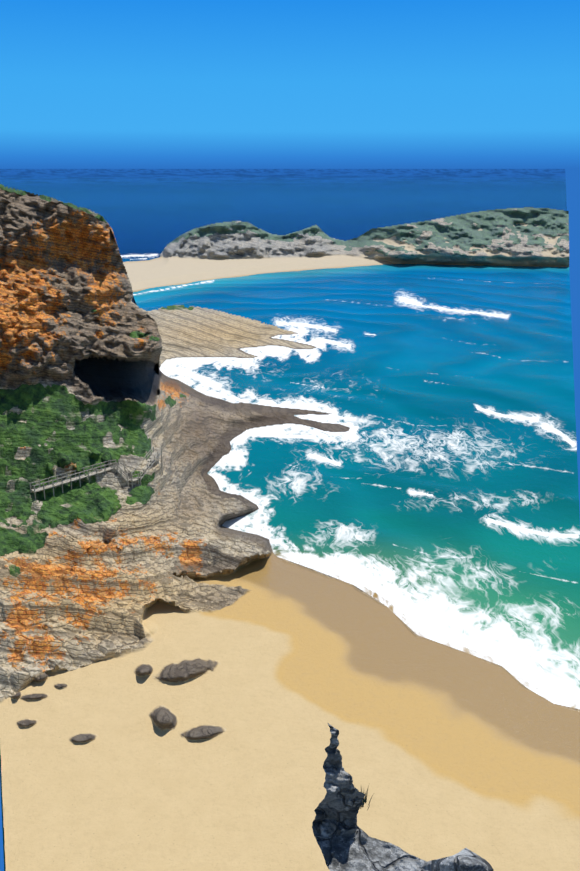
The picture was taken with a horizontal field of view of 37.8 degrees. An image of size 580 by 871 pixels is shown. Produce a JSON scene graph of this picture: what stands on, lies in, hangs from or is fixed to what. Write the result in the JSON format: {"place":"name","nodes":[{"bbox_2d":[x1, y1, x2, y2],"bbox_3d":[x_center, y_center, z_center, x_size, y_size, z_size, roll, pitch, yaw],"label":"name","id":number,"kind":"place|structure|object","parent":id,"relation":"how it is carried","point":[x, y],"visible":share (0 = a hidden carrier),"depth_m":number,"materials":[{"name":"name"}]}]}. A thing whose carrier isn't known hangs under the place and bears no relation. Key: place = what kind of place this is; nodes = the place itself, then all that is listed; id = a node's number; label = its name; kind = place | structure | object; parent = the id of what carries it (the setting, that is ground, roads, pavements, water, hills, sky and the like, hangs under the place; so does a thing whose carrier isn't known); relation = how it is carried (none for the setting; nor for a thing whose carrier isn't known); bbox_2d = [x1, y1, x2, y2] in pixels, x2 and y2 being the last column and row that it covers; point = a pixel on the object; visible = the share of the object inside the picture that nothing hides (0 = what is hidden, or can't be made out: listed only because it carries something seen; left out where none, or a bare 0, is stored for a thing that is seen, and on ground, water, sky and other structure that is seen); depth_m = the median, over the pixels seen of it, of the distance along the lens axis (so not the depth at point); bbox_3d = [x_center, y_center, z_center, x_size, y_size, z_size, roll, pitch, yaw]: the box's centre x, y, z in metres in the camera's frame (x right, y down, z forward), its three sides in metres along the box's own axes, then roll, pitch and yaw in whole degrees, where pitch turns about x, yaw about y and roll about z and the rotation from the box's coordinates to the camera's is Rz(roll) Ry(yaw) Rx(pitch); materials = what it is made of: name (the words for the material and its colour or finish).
{"place":"outdoors","nodes":[
{"label":"outdoors","id":0,"kind":"place"},
{"bbox_2d":[0,184,579,870],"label":"rocky coast","id":1,"kind":"structure","parent":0,"point":[186,676],"depth_m":113.10},
{"bbox_2d":[30,446,162,499],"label":"boardwalk","id":2,"kind":"structure","parent":1,"relation":"on","point":[117,468],"depth_m":143.45,"materials":[{"name":"grey wood"}]},
{"bbox_2d":[0,169,579,870],"bbox_3d":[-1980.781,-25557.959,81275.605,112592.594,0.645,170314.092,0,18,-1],"label":"sea","id":3,"kind":"structure","parent":0,"point":[432,493],"depth_m":254.37,"materials":[{"name":"liquid"}]},
{"bbox_2d":[0,0,579,870],"label":"sky","id":4,"kind":"structure","parent":0,"point":[85,84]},
{"bbox_2d":[123,207,568,291],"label":"headland","id":5,"kind":"structure","parent":0,"point":[528,236],"depth_m":609.82,"materials":[{"name":"grey stone"}]},
{"bbox_2d":[312,723,493,870],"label":"ledge rock","id":6,"kind":"object","parent":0,"point":[345,842],"visible":1,"depth_m":5.90,"materials":[{"name":"grey stone"}]},
{"bbox_2d":[356,785,372,809],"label":"grass tufts","id":7,"kind":"object","parent":6,"relation":"on","point":[364,800],"visible":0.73,"depth_m":6.07,"materials":[{"name":"brown plant"}]}
]}

